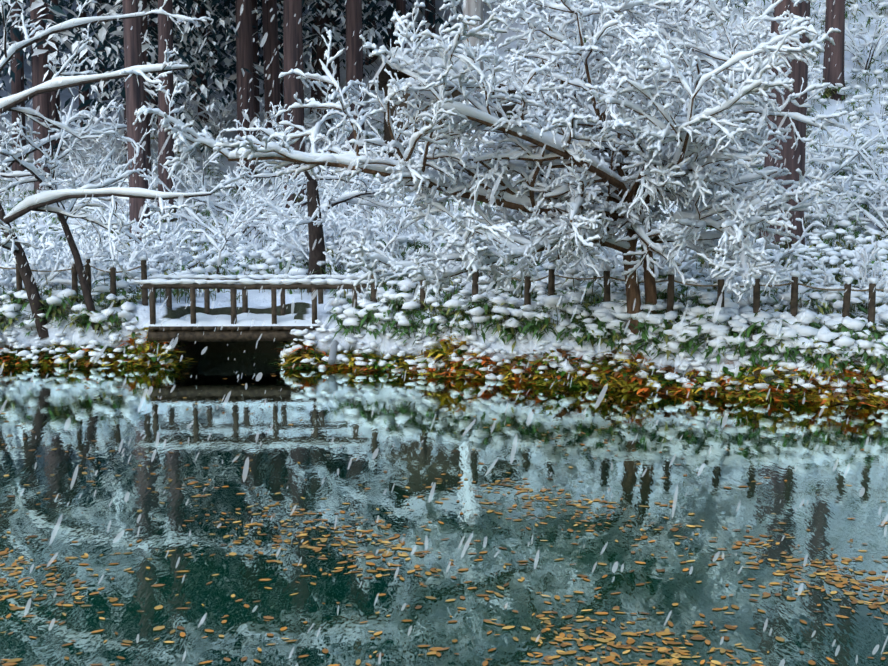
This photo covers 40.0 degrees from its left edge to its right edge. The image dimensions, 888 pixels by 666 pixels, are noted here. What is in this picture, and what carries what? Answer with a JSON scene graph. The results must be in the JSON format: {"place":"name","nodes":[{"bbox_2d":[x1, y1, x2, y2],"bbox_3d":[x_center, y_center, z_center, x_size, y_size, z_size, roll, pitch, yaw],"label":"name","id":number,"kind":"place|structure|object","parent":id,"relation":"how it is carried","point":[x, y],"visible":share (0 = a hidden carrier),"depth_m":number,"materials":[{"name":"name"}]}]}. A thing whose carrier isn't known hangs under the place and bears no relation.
{"place":"outdoors","nodes":[
{"label":"outdoors","id":0,"kind":"place"},
{"bbox_2d":[134,274,370,325],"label":"snow","id":1,"kind":"structure","parent":0,"point":[204,319],"depth_m":18.52,"materials":[{"name":"white snow"}]},
{"bbox_2d":[0,353,887,665],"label":"pond water","id":2,"kind":"structure","parent":0,"point":[290,453],"depth_m":9.45,"materials":[{"name":"teal liquid"}]},
{"bbox_2d":[0,373,887,665],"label":"floating leaves","id":3,"kind":"object","parent":2,"relation":"on","point":[562,635],"visible":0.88,"depth_m":7.84,"materials":[{"name":"orange plant"}]},
{"bbox_2d":[0,0,887,400],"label":"snow terrain","id":4,"kind":"structure","parent":0,"point":[258,302],"depth_m":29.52,"materials":[{"name":"white snow"}]},
{"bbox_2d":[0,58,124,333],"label":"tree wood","id":5,"kind":"object","parent":4,"relation":"on","point":[87,295],"visible":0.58,"depth_m":18.73,"materials":[{"name":"brown plant"}]},
{"bbox_2d":[0,52,125,218],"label":"snowy tree","id":6,"kind":"object","parent":5,"relation":"on","point":[68,119],"visible":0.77,"depth_m":19.01,"materials":[{"name":"white snow"}]},
{"bbox_2d":[0,0,250,338],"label":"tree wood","id":7,"kind":"object","parent":4,"relation":"on","point":[31,288],"visible":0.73,"depth_m":18.57,"materials":[{"name":"brown plant"}]},
{"bbox_2d":[0,0,253,279],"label":"snowy tree","id":8,"kind":"object","parent":7,"relation":"attached to","point":[41,197],"visible":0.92,"depth_m":18.29,"materials":[{"name":"white snow"}]},
{"bbox_2d":[183,219,246,292],"bbox_3d":[-4.231,-1.386,23.078,1.646,1.538,0.653,5,8,40],"label":"sapling wood","id":9,"kind":"object","parent":4,"relation":"on","point":[217,272],"visible":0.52,"depth_m":22.89,"materials":[{"name":"brown plant"}]},
{"bbox_2d":[180,218,250,250],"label":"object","id":10,"kind":"structure","parent":9,"relation":"on","point":[215,236],"depth_m":22.92,"materials":[{"name":"white"}]},
{"bbox_2d":[140,278,368,363],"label":"wooden bridge","id":11,"kind":"structure","parent":4,"relation":"on","point":[192,334],"depth_m":18.46,"materials":[{"name":"wood"}]},
{"bbox_2d":[221,81,405,292],"bbox_3d":[-1.867,-2.486,21.304,3.091,4.055,2.925,-5,8,-38],"label":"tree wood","id":12,"kind":"object","parent":4,"relation":"on","point":[316,254],"visible":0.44,"depth_m":21.35,"materials":[{"name":"brown plant"}]},
{"bbox_2d":[220,77,406,242],"bbox_3d":[-1.865,-3.059,21.243,3.093,2.925,2.938,-5,8,-38],"label":"snowy tree","id":13,"kind":"object","parent":12,"relation":"on","point":[326,205],"visible":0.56,"depth_m":20.98,"materials":[{"name":"white snow"}]},
{"bbox_2d":[328,340,338,364],"bbox_3d":[-1.624,0.223,18.299,0.114,0.395,1.059,0,6,2],"label":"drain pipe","id":14,"kind":"object","parent":4,"relation":"attached to","point":[332,353],"visible":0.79,"depth_m":17.91,"materials":[{"name":"grey"}]},
{"bbox_2d":[0,0,845,263],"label":"cedar","id":15,"kind":"object","parent":4,"relation":"on","point":[247,55],"depth_m":37.10,"materials":[{"name":"brown plant"}]},
{"bbox_2d":[0,0,887,318],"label":"snowy bushes","id":16,"kind":"object","parent":4,"relation":"on","point":[348,226],"visible":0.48,"depth_m":24.86,"materials":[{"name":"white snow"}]},
{"bbox_2d":[0,0,887,375],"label":"plants","id":17,"kind":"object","parent":4,"relation":"on","point":[534,326],"depth_m":18.17,"materials":[{"name":"green plant"}]},
{"bbox_2d":[0,327,887,406],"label":"bank vegetation","id":18,"kind":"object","parent":4,"relation":"on","point":[625,381],"depth_m":16.36,"materials":[{"name":"green plant"}]},
{"bbox_2d":[0,318,887,400],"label":"snowy bank plants","id":19,"kind":"object","parent":18,"relation":"on","point":[480,347],"depth_m":16.96,"materials":[{"name":"white snow"}]},
{"bbox_2d":[16,259,875,328],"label":"fence posts","id":20,"kind":"object","parent":4,"relation":"on","point":[756,297],"visible":0.44,"depth_m":16.71,"materials":[{"name":"brown wood"}]},
{"bbox_2d":[0,264,885,290],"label":"fence rope","id":21,"kind":"object","parent":20,"relation":"attached to","point":[546,277],"visible":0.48,"depth_m":16.62,"materials":[{"name":"fabric"}]},
{"bbox_2d":[0,254,887,289],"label":"snowy fence posts","id":22,"kind":"object","parent":20,"relation":"on","point":[795,273],"depth_m":16.27,"materials":[{"name":"white snow"}]},
{"bbox_2d":[370,56,526,159],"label":"hut walls","id":23,"kind":"structure","parent":4,"relation":"on","point":[384,78],"depth_m":35.60,"materials":[{"name":"brown wood"}]},
{"bbox_2d":[369,47,539,89],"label":"hut roof snow","id":24,"kind":"structure","parent":23,"relation":"on","point":[437,60],"depth_m":34.83,"materials":[{"name":"white snow"}]},
{"bbox_2d":[460,0,483,142],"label":"tree trunk","id":25,"kind":"object","parent":4,"relation":"on","point":[470,7],"visible":0.08,"depth_m":33.23,"materials":[{"name":"grey plant"}]},
{"bbox_2d":[133,0,844,334],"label":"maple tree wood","id":26,"kind":"object","parent":4,"relation":"on","point":[632,293],"visible":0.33,"depth_m":15.20,"materials":[{"name":"brown plant"}]},
{"bbox_2d":[132,0,847,302],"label":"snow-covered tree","id":27,"kind":"object","parent":26,"relation":"on","point":[689,215],"depth_m":14.81,"materials":[{"name":"white snow"}]},
{"bbox_2d":[0,0,887,665],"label":"falling snow","id":28,"kind":"structure","parent":0,"point":[438,302],"depth_m":6.79,"materials":[{"name":"white snow"}]}
]}

